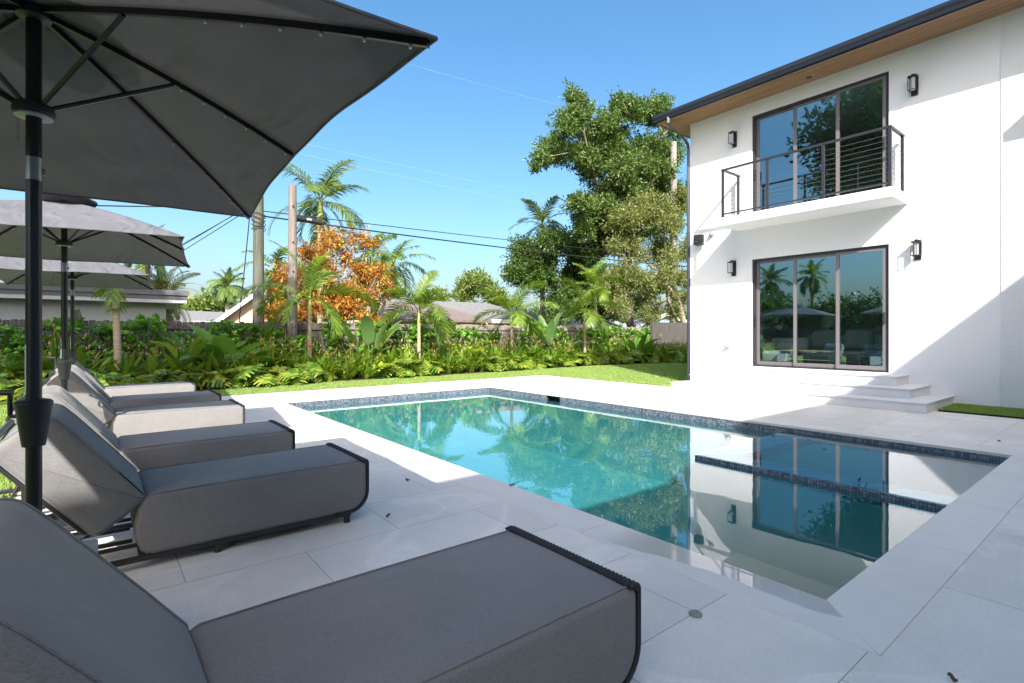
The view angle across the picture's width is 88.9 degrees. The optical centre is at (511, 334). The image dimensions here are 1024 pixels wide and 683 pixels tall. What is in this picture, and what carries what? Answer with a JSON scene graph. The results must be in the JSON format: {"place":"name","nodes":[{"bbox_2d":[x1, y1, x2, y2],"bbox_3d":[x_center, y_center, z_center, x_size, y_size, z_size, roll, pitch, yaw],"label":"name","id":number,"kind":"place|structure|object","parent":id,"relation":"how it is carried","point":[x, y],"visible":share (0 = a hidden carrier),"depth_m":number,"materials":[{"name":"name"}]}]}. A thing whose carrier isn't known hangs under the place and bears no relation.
{"place":"outdoors","nodes":[
{"label":"outdoors","id":0,"kind":"place"},
{"bbox_2d":[0,340,98,376],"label":"shrub","id":1,"kind":"object","parent":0,"point":[19,360],"visible":0.22,"depth_m":11.37,"materials":[{"name":"plant"}]},
{"bbox_2d":[1,361,686,400],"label":"planting bed soil","id":2,"kind":"structure","parent":0,"point":[392,376],"depth_m":16.43,"materials":[{"name":"soil"}]},
{"bbox_2d":[0,323,42,365],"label":"round leaf shrub","id":3,"kind":"object","parent":2,"relation":"on","point":[12,332],"visible":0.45,"depth_m":11.48,"materials":[{"name":"green plant"}]},
{"bbox_2d":[0,370,52,403],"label":"split leaf plant","id":4,"kind":"object","parent":2,"relation":"on","point":[17,386],"visible":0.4,"depth_m":9.85,"materials":[{"name":"plant"}]},
{"bbox_2d":[0,322,109,369],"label":"heliconia","id":5,"kind":"object","parent":2,"relation":"on","point":[52,347],"visible":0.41,"depth_m":11.38,"materials":[{"name":"green plant"}]},
{"bbox_2d":[42,316,99,367],"bbox_3d":[-10.428,0.420,12.196,1.377,1.700,1.461,0,0,11],"label":"round leaf shrub","id":6,"kind":"object","parent":2,"relation":"on","point":[79,324],"visible":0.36,"depth_m":12.06,"materials":[{"name":"green plant"}]},
{"bbox_2d":[49,333,129,373],"bbox_3d":[-9.703,0.614,11.703,1.984,1.312,1.772,0,0,36],"label":"ginger clump","id":7,"kind":"object","parent":2,"relation":"on","point":[81,356],"visible":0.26,"depth_m":11.64,"materials":[{"name":"green plant"}]},
{"bbox_2d":[83,321,138,368],"bbox_3d":[-9.983,0.464,13.042,1.306,1.612,1.386,0,0,-23],"label":"round leaf shrub","id":8,"kind":"object","parent":2,"relation":"on","point":[100,334],"visible":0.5,"depth_m":12.80,"materials":[{"name":"green plant"}]},
{"bbox_2d":[89,278,152,374],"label":"bare palm","id":9,"kind":"object","parent":2,"relation":"on","point":[115,297],"visible":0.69,"depth_m":11.82,"materials":[{"name":"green plant"}]},
{"bbox_2d":[87,345,162,378],"bbox_3d":[-8.585,0.746,11.822,1.584,1.048,1.415,0,0,25],"label":"ginger clump","id":10,"kind":"object","parent":2,"relation":"on","point":[130,369],"visible":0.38,"depth_m":11.76,"materials":[{"name":"green plant"}]},
{"bbox_2d":[103,342,159,373],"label":"ginger clump","id":11,"kind":"object","parent":2,"relation":"on","point":[131,360],"visible":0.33,"depth_m":11.91,"materials":[{"name":"green plant"}]},
{"bbox_2d":[101,371,163,384],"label":"split leaf plant","id":12,"kind":"object","parent":2,"relation":"on","point":[124,379],"visible":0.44,"depth_m":11.03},
{"bbox_2d":[110,313,175,364],"bbox_3d":[-9.267,0.368,13.201,1.461,1.804,1.550,0,0,-39],"label":"round leaf shrub","id":13,"kind":"object","parent":2,"relation":"on","point":[142,321],"visible":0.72,"depth_m":13.13,"materials":[{"name":"green plant"}]},
{"bbox_2d":[119,346,185,376],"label":"ginger clump","id":14,"kind":"object","parent":2,"relation":"on","point":[151,364],"visible":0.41,"depth_m":11.74,"materials":[{"name":"green plant"}]},
{"bbox_2d":[143,341,214,374],"bbox_3d":[-7.899,0.686,12.377,1.576,1.168,1.765,0,0,-22],"label":"ginger clump","id":15,"kind":"object","parent":2,"relation":"on","point":[171,363],"visible":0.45,"depth_m":12.11,"materials":[{"name":"green plant"}]},
{"bbox_2d":[151,334,210,371],"bbox_3d":[-7.859,0.627,12.481,1.235,1.286,0.871,0,0,-32],"label":"paddle plant","id":16,"kind":"object","parent":2,"relation":"on","point":[195,349],"visible":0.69,"depth_m":12.49,"materials":[{"name":"green plant"}]},
{"bbox_2d":[152,367,228,390],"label":"split leaf plant","id":17,"kind":"object","parent":2,"relation":"on","point":[181,376],"visible":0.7,"depth_m":11.73,"materials":[{"name":"plant"}]},
{"bbox_2d":[188,347,234,385],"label":"ginger clump","id":18,"kind":"object","parent":2,"relation":"on","point":[208,366],"visible":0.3,"depth_m":12.52,"materials":[{"name":"green plant"}]},
{"bbox_2d":[163,323,285,367],"bbox_3d":[-7.404,0.493,13.465,2.730,1.554,2.514,0,0,-12],"label":"elephant ear","id":19,"kind":"object","parent":2,"relation":"on","point":[219,345],"visible":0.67,"depth_m":13.17},
{"bbox_2d":[205,319,247,362],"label":"round leaf shrub","id":20,"kind":"object","parent":2,"relation":"on","point":[226,325],"visible":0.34,"depth_m":14.18,"materials":[{"name":"green plant"}]},
{"bbox_2d":[218,368,258,387],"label":"split leaf plant","id":21,"kind":"object","parent":2,"relation":"on","point":[229,383],"visible":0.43,"depth_m":12.26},
{"bbox_2d":[230,323,268,356],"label":"round leaf shrub","id":22,"kind":"object","parent":2,"relation":"on","point":[250,337],"visible":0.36,"depth_m":14.86,"materials":[{"name":"green plant"}]},
{"bbox_2d":[221,359,280,387],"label":"split leaf plant","id":23,"kind":"object","parent":2,"relation":"on","point":[244,371],"visible":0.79,"depth_m":12.49,"materials":[{"name":"plant"}]},
{"bbox_2d":[258,327,295,359],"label":"round leaf shrub","id":24,"kind":"object","parent":2,"relation":"on","point":[278,342],"visible":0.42,"depth_m":15.24,"materials":[{"name":"green plant"}]},
{"bbox_2d":[287,184,297,356],"bbox_3d":[-6.763,-1.606,16.086,0.310,5.972,0.315,0,0,-39],"label":"utility pole","id":25,"kind":"object","parent":2,"relation":"on","point":[292,328],"visible":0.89,"depth_m":15.98,"materials":[{"name":"brown wood"}]},
{"bbox_2d":[271,358,324,385],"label":"split leaf plant","id":26,"kind":"object","parent":2,"relation":"on","point":[300,374],"visible":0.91,"depth_m":13.12,"materials":[{"name":"plant"}]},
{"bbox_2d":[291,334,321,357],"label":"round leaf shrub","id":27,"kind":"object","parent":2,"relation":"on","point":[301,338],"visible":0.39,"depth_m":15.70,"materials":[{"name":"green plant"}]},
{"bbox_2d":[237,239,378,361],"bbox_3d":[-5.837,-0.650,14.854,3.636,4.061,3.078,0,0,-39],"label":"young palm","id":28,"kind":"object","parent":2,"relation":"on","point":[312,279],"visible":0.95,"depth_m":14.80,"materials":[{"name":"green"}]},
{"bbox_2d":[305,369,337,382],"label":"split leaf plant","id":29,"kind":"object","parent":2,"relation":"on","point":[327,375],"visible":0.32,"depth_m":13.84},
{"bbox_2d":[314,320,358,360],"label":"round leaf shrub","id":30,"kind":"object","parent":2,"relation":"on","point":[333,344],"visible":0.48,"depth_m":16.12,"materials":[{"name":"green plant"}]},
{"bbox_2d":[331,351,368,379],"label":"ginger clump","id":31,"kind":"object","parent":2,"relation":"on","point":[345,374],"visible":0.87,"depth_m":14.38,"materials":[{"name":"green plant"}]},
{"bbox_2d":[333,338,383,377],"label":"ginger clump","id":32,"kind":"object","parent":2,"relation":"on","point":[357,359],"visible":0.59,"depth_m":15.09,"materials":[{"name":"green plant"}]},
{"bbox_2d":[343,321,387,361],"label":"round leaf shrub","id":33,"kind":"object","parent":2,"relation":"on","point":[359,335],"visible":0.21,"depth_m":16.56,"materials":[{"name":"green plant"}]},
{"bbox_2d":[337,315,401,362],"bbox_3d":[-4.553,0.363,15.998,2.393,1.814,2.013,0,0,-7],"label":"banana plant","id":34,"kind":"object","parent":2,"relation":"on","point":[369,336],"visible":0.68,"depth_m":15.58,"materials":[{"name":"green plant"}]},
{"bbox_2d":[373,321,407,355],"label":"round leaf shrub","id":35,"kind":"object","parent":2,"relation":"on","point":[392,337],"visible":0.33,"depth_m":17.24,"materials":[{"name":"green plant"}]},
{"bbox_2d":[369,358,421,377],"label":"split leaf plant","id":36,"kind":"object","parent":2,"relation":"on","point":[408,368],"visible":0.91,"depth_m":15.15,"materials":[{"name":"plant"}]},
{"bbox_2d":[394,325,425,357],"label":"round leaf shrub","id":37,"kind":"object","parent":2,"relation":"on","point":[410,335],"visible":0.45,"depth_m":17.54,"materials":[{"name":"green plant"}]},
{"bbox_2d":[374,269,464,360],"bbox_3d":[-3.030,-0.408,16.895,2.910,3.576,3.357,0,0,-23],"label":"young palm","id":38,"kind":"object","parent":2,"relation":"on","point":[421,297],"visible":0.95,"depth_m":16.93,"materials":[{"name":"green plant"}]},
{"bbox_2d":[410,359,443,375],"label":"split leaf plant","id":39,"kind":"object","parent":2,"relation":"on","point":[427,367],"visible":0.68,"depth_m":15.83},
{"bbox_2d":[414,327,439,355],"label":"round leaf shrub","id":40,"kind":"object","parent":2,"relation":"on","point":[428,332],"visible":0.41,"depth_m":18.00,"materials":[{"name":"green plant"}]},
{"bbox_2d":[428,322,463,356],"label":"round leaf shrub","id":41,"kind":"object","parent":2,"relation":"on","point":[454,334],"visible":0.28,"depth_m":18.42,"materials":[{"name":"green plant"}]},
{"bbox_2d":[436,348,464,373],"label":"ginger clump","id":42,"kind":"object","parent":2,"relation":"on","point":[448,369],"visible":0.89,"depth_m":16.59,"materials":[{"name":"green plant"}]},
{"bbox_2d":[429,340,487,357],"bbox_3d":[-1.818,0.740,18.430,2.204,1.059,1.961,0,0,29],"label":"elephant ear","id":43,"kind":"object","parent":2,"relation":"on","point":[476,351],"visible":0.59,"depth_m":17.96},
{"bbox_2d":[453,326,477,351],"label":"round leaf shrub","id":44,"kind":"object","parent":2,"relation":"on","point":[465,333],"visible":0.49,"depth_m":18.96,"materials":[{"name":"green plant"}]},
{"bbox_2d":[469,355,516,370],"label":"split leaf plant","id":45,"kind":"object","parent":2,"relation":"on","point":[496,365],"visible":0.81,"depth_m":17.78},
{"bbox_2d":[472,275,558,355],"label":"young palm","id":46,"kind":"object","parent":2,"relation":"on","point":[511,303],"visible":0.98,"depth_m":19.24,"materials":[{"name":"green plant"}]},
{"bbox_2d":[514,352,539,369],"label":"split leaf plant","id":47,"kind":"object","parent":2,"relation":"on","point":[527,364],"visible":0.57,"depth_m":18.86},
{"bbox_2d":[519,322,547,351],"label":"round leaf shrub","id":48,"kind":"object","parent":2,"relation":"on","point":[527,335],"visible":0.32,"depth_m":21.12,"materials":[{"name":"green plant"}]},
{"bbox_2d":[533,311,563,352],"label":"banana plant","id":49,"kind":"object","parent":2,"relation":"on","point":[550,330],"visible":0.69,"depth_m":21.00,"materials":[{"name":"green plant"}]},
{"bbox_2d":[573,326,600,350],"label":"round leaf shrub","id":50,"kind":"object","parent":2,"relation":"on","point":[589,334],"visible":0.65,"depth_m":22.95,"materials":[{"name":"green plant"}]},
{"bbox_2d":[560,277,618,352],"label":"young palm","id":51,"kind":"object","parent":2,"relation":"on","point":[584,300],"visible":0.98,"depth_m":21.89,"materials":[{"name":"green plant"}]},
{"bbox_2d":[561,257,626,342],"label":"young palm","id":52,"kind":"object","parent":2,"relation":"on","point":[591,274],"visible":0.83,"depth_m":23.66,"materials":[{"name":"green plant"}]},
{"bbox_2d":[591,351,627,364],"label":"split leaf plant","id":53,"kind":"object","parent":2,"relation":"on","point":[607,358],"visible":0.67,"depth_m":21.82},
{"bbox_2d":[613,334,661,352],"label":"paddle plant","id":54,"kind":"object","parent":2,"relation":"on","point":[644,339],"visible":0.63,"depth_m":23.26,"materials":[{"name":"green plant"}]},
{"bbox_2d":[651,321,686,348],"bbox_3d":[8.181,0.330,25.569,4.350,1.900,0.100,0,0,-39],"label":"side fence","id":55,"kind":"object","parent":2,"relation":"on","point":[669,332],"visible":0.32,"depth_m":25.06,"materials":[{"name":"wood"}]},
{"bbox_2d":[0,0,948,317],"label":"sky","id":56,"kind":"structure","parent":0,"point":[427,120],"materials":[{"name":"blue"}]},
{"bbox_2d":[0,363,1023,497],"bbox_3d":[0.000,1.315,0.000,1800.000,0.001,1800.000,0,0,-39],"label":"ground","id":57,"kind":"structure","parent":0,"point":[668,386],"depth_m":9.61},
{"bbox_2d":[0,283,188,347],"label":"neighbour house","id":58,"kind":"structure","parent":57,"relation":"on","point":[147,303],"depth_m":18.59,"materials":[{"name":"grey"}]},
{"bbox_2d":[117,224,182,284],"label":"dark palm","id":59,"kind":"object","parent":57,"relation":"on","point":[145,270],"visible":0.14,"depth_m":23.60,"materials":[{"name":"green plant"}]},
{"bbox_2d":[0,319,344,369],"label":"wooden fence","id":60,"kind":"object","parent":57,"relation":"on","point":[173,326],"visible":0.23,"depth_m":14.57,"materials":[{"name":"wood"}]},
{"bbox_2d":[146,266,205,322],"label":"date palm","id":61,"kind":"object","parent":57,"relation":"on","point":[157,285],"visible":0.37,"depth_m":25.09,"materials":[{"name":"green plant"}]},
{"bbox_2d":[171,310,225,322],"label":"house","id":62,"kind":"structure","parent":57,"relation":"on","point":[199,316],"depth_m":38.49,"materials":[{"name":"grey"}]},
{"bbox_2d":[178,286,231,311],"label":"tree","id":63,"kind":"object","parent":57,"relation":"on","point":[198,304],"visible":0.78,"depth_m":51.71,"materials":[{"name":"green plant"}]},
{"bbox_2d":[206,267,248,311],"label":"royal palm","id":64,"kind":"object","parent":57,"relation":"on","point":[226,293],"visible":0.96,"depth_m":44.13,"materials":[{"name":"green plant"}]},
{"bbox_2d":[251,196,265,322],"bbox_3d":[-8.056,-1.511,16.593,0.420,5.782,0.422,0,0,-39],"label":"utility pole","id":65,"kind":"object","parent":57,"relation":"on","point":[257,219],"visible":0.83,"depth_m":16.46,"materials":[{"name":"brown wood"}]},
{"bbox_2d":[264,216,686,266],"bbox_3d":[4.360,-4.095,26.666,31.892,0.722,0.047,0,0,-39],"label":"overhead wire","id":66,"kind":"object","parent":65,"relation":"attached to","point":[460,242],"visible":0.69,"depth_m":21.24,"materials":[{"name":"black"}]},
{"bbox_2d":[264,211,686,258],"bbox_3d":[4.451,-4.472,26.867,32.287,1.111,0.029,0,0,-39],"label":"overhead wire","id":67,"kind":"object","parent":65,"relation":"attached to","point":[451,233],"visible":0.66,"depth_m":21.00,"materials":[{"name":"black"}]},
{"bbox_2d":[215,294,305,324],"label":"gabled house","id":68,"kind":"structure","parent":57,"relation":"on","point":[246,315],"depth_m":30.12,"materials":[{"name":"grey"}]},
{"bbox_2d":[231,243,303,341],"bbox_3d":[-8.668,-0.988,18.707,2.507,4.736,2.510,0,0,-39],"label":"yard palm","id":69,"kind":"object","parent":57,"relation":"on","point":[267,277],"visible":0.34,"depth_m":18.50,"materials":[{"name":"green plant"}]},
{"bbox_2d":[264,159,370,323],"bbox_3d":[-7.822,-2.963,21.838,4.050,8.688,5.020,0,0,13],"label":"tall palm","id":70,"kind":"object","parent":57,"relation":"on","point":[329,186],"visible":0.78,"depth_m":21.60,"materials":[{"name":"green plant"}]},
{"bbox_2d":[252,221,398,326],"bbox_3d":[-6.406,-1.490,18.954,5.557,5.746,3.176,0,0,-39],"label":"croton","id":71,"kind":"object","parent":57,"relation":"on","point":[345,305],"visible":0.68,"depth_m":18.68,"materials":[{"name":"orange plant"}]},
{"bbox_2d":[336,229,409,312],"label":"clustered palm","id":72,"kind":"object","parent":57,"relation":"on","point":[372,258],"visible":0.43,"depth_m":24.12,"materials":[{"name":"green plant"}]},
{"bbox_2d":[362,239,435,317],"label":"leaning palm","id":73,"kind":"object","parent":57,"relation":"on","point":[398,283],"visible":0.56,"depth_m":25.92,"materials":[{"name":"green plant"}]},
{"bbox_2d":[181,290,686,323],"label":"distant trees","id":74,"kind":"object","parent":57,"relation":"on","point":[536,311],"visible":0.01,"depth_m":97.65,"materials":[{"name":"green plant"}]},
{"bbox_2d":[340,299,569,325],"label":"hip roof house","id":75,"kind":"structure","parent":57,"relation":"on","point":[463,312],"depth_m":33.47,"materials":[{"name":"grey"}]},
{"bbox_2d":[431,267,510,305],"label":"light tree","id":76,"kind":"object","parent":57,"relation":"on","point":[468,287],"visible":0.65,"depth_m":52.08,"materials":[{"name":"green plant"}]},
{"bbox_2d":[345,323,650,360],"bbox_3d":[1.469,0.465,23.076,18.121,1.730,0.169,0,0,-39],"label":"wooden fence","id":77,"kind":"object","parent":57,"relation":"on","point":[504,330],"visible":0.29,"depth_m":21.67,"materials":[{"name":"wood"}]},
{"bbox_2d":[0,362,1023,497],"bbox_3d":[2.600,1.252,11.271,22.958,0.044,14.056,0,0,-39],"label":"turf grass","id":78,"kind":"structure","parent":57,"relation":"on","point":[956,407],"depth_m":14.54,"materials":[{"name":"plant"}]},
{"bbox_2d":[508,194,570,315],"bbox_3d":[2.003,-4.249,36.275,4.550,11.259,4.085,0,0,-39],"label":"crown palm","id":79,"kind":"object","parent":57,"relation":"on","point":[539,214],"visible":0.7,"depth_m":35.73,"materials":[{"name":"green plant"}]},
{"bbox_2d":[496,224,640,325],"bbox_3d":[4.895,-2.913,33.816,14.528,8.610,7.506,0,0,-39],"label":"dark tree","id":80,"kind":"object","parent":57,"relation":"on","point":[521,266],"visible":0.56,"depth_m":31.17,"materials":[{"name":"green plant"}]},
{"bbox_2d":[523,76,689,326],"bbox_3d":[7.994,-8.198,34.080,23.123,19.172,7.700,0,0,-39],"label":"shade tree","id":81,"kind":"object","parent":57,"relation":"on","point":[601,149],"visible":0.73,"depth_m":30.52,"materials":[{"name":"green plant"}]},
{"bbox_2d":[590,184,686,326],"bbox_3d":[7.830,-3.974,30.559,12.113,10.888,4.493,0,0,-39],"label":"olive tree","id":82,"kind":"object","parent":57,"relation":"on","point":[645,285],"visible":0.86,"depth_m":29.73,"materials":[{"name":"green plant"}]},
{"bbox_2d":[669,141,677,322],"bbox_3d":[10.230,-5.391,33.067,0.520,13.543,0.520,0,0,-39],"label":"utility pole","id":83,"kind":"object","parent":57,"relation":"on","point":[673,154],"visible":0.33,"depth_m":32.89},
{"bbox_2d":[652,0,1023,413],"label":"white house","id":84,"kind":"structure","parent":57,"relation":"on","point":[839,178],"depth_m":10.30,"materials":[{"name":"paint"}]},
{"bbox_2d":[760,338,809,362],"bbox_3d":[6.971,0.420,13.345,0.870,0.660,0.900,0,0,-39],"label":"armchair","id":85,"kind":"object","parent":84,"relation":"on","point":[771,353],"visible":0.8,"depth_m":13.23,"materials":[{"name":"fabric"}]},
{"bbox_2d":[753,244,888,372],"bbox_3d":[6.626,-0.508,11.393,0.170,2.537,2.742,0,0,-39],"label":"sliding door","id":86,"kind":"structure","parent":84,"relation":"in","point":[756,262],"depth_m":11.30,"materials":[{"name":"brown metal"}]},
{"bbox_2d":[753,71,888,211],"bbox_3d":[6.626,-3.947,11.393,0.170,2.485,2.742,0,0,-39],"label":"sliding door","id":87,"kind":"structure","parent":84,"relation":"in","point":[794,106],"depth_m":11.46,"materials":[{"name":"brown metal"}]},
{"bbox_2d":[778,349,876,365],"bbox_3d":[7.331,0.596,12.226,0.600,0.432,1.900,0,0,-39],"label":"coffee table","id":88,"kind":"object","parent":84,"relation":"in","point":[841,351],"visible":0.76,"depth_m":11.88,"materials":[{"name":"brown wood"}]},
{"bbox_2d":[821,314,841,329],"bbox_3d":[9.000,0.120,14.705,0.520,1.380,0.520,0,0,-39],"label":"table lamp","id":89,"kind":"object","parent":84,"relation":"in","point":[828,320],"visible":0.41,"depth_m":14.54,"materials":[{"name":"white metal"}]},
{"bbox_2d":[806,330,882,365],"bbox_3d":[8.389,0.314,12.302,2.050,0.871,3.400,0,0,-39],"label":"sofa","id":90,"kind":"object","parent":84,"relation":"on","point":[859,340],"visible":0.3,"depth_m":12.95,"materials":[{"name":"fabric"}]},
{"bbox_2d":[907,74,918,96],"bbox_3d":[7.597,-4.730,9.881,0.185,0.380,0.140,0,0,-39],"label":"wall lantern","id":91,"kind":"object","parent":84,"relation":"attached to","point":[914,78],"depth_m":9.86,"materials":[{"name":"black metal"}]},
{"bbox_2d":[15,375,1023,682],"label":"pool deck","id":92,"kind":"structure","parent":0,"point":[967,625],"depth_m":2.87,"materials":[{"name":"stone"}]},
{"bbox_2d":[0,257,152,364],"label":"patio umbrella","id":93,"kind":"object","parent":92,"relation":"on","point":[93,274],"visible":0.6,"depth_m":8.03,"materials":[{"name":"grey"}]},
{"bbox_2d":[0,194,190,391],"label":"patio umbrella","id":94,"kind":"object","parent":92,"relation":"on","point":[79,229],"visible":0.89,"depth_m":5.09,"materials":[{"name":"fabric"}]},
{"bbox_2d":[53,360,195,396],"bbox_3d":[-6.598,0.845,8.806,2.104,0.871,0.709,0,0,-39],"label":"sun lounger","id":95,"kind":"object","parent":92,"relation":"on","point":[144,388],"visible":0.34,"depth_m":8.78,"materials":[{"name":"fabric"}]},
{"bbox_2d":[47,365,220,427],"bbox_3d":[-5.270,0.845,7.218,2.104,0.871,0.709,0,0,-39],"label":"sun lounger","id":96,"kind":"object","parent":92,"relation":"on","point":[114,402],"visible":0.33,"depth_m":7.17,"materials":[{"name":"fabric"}]},
{"bbox_2d":[42,371,244,437],"bbox_3d":[-4.328,0.845,6.051,2.104,0.871,0.709,0,0,-39],"label":"sun lounger","id":97,"kind":"object","parent":92,"relation":"on","point":[143,419],"visible":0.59,"depth_m":5.92,"materials":[{"name":"fabric"}]},
{"bbox_2d":[0,385,294,508],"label":"sun lounger","id":98,"kind":"object","parent":92,"relation":"on","point":[139,452],"visible":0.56,"depth_m":4.32,"materials":[{"name":"fabric"}]},
{"bbox_2d":[0,403,368,566],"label":"sun lounger","id":99,"kind":"object","parent":92,"relation":"on","point":[94,484],"visible":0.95,"depth_m":3.02,"materials":[{"name":"fabric"}]},
{"bbox_2d":[0,0,437,511],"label":"patio umbrella","id":100,"kind":"object","parent":92,"relation":"on","point":[229,107],"visible":0.99,"depth_m":2.13,"materials":[{"name":"fabric"}]},
{"bbox_2d":[0,497,640,682],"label":"sun lounger","id":101,"kind":"object","parent":92,"relation":"on","point":[512,604],"visible":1,"depth_m":1.48,"materials":[{"name":"fabric"}]},
{"bbox_2d":[298,391,774,434],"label":"pool wall","id":102,"kind":"structure","parent":0,"point":[487,407],"depth_m":9.27,"materials":[{"name":"tile"}]},
{"bbox_2d":[353,422,991,551],"bbox_3d":[0.475,2.000,7.705,4.860,1.060,9.435,0,0,-39],"label":"pool basin","id":103,"kind":"object","parent":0,"point":[638,478],"visible":0.2,"depth_m":8.90,"materials":[{"name":"liquid"}]},
{"bbox_2d":[287,388,1007,469],"bbox_3d":[0.475,1.392,7.705,4.868,0.156,9.443,0,0,-39],"label":"pool tile band","id":104,"kind":"object","parent":103,"relation":"attached to","point":[983,461],"visible":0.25,"depth_m":7.16,"materials":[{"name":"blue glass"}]},
{"bbox_2d":[695,444,931,599],"bbox_3d":[3.696,2.005,5.724,2.284,1.047,2.319,0,0,-39],"label":"spa wall base","id":105,"kind":"object","parent":103,"relation":"on","point":[825,546],"visible":0.54,"depth_m":5.12,"materials":[{"name":"paint"}]},
{"bbox_2d":[695,434,956,516],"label":"spa wall","id":106,"kind":"structure","parent":105,"relation":"on","point":[744,458],"depth_m":5.11,"materials":[{"name":"blue tile"}]},
{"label":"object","id":107,"kind":"structure","parent":0,"visible":0},
{"bbox_2d":[261,384,1023,656],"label":"pool coping","id":108,"kind":"object","parent":107,"relation":"on","point":[879,605],"visible":0.81,"depth_m":3.21,"materials":[{"name":"stone"}]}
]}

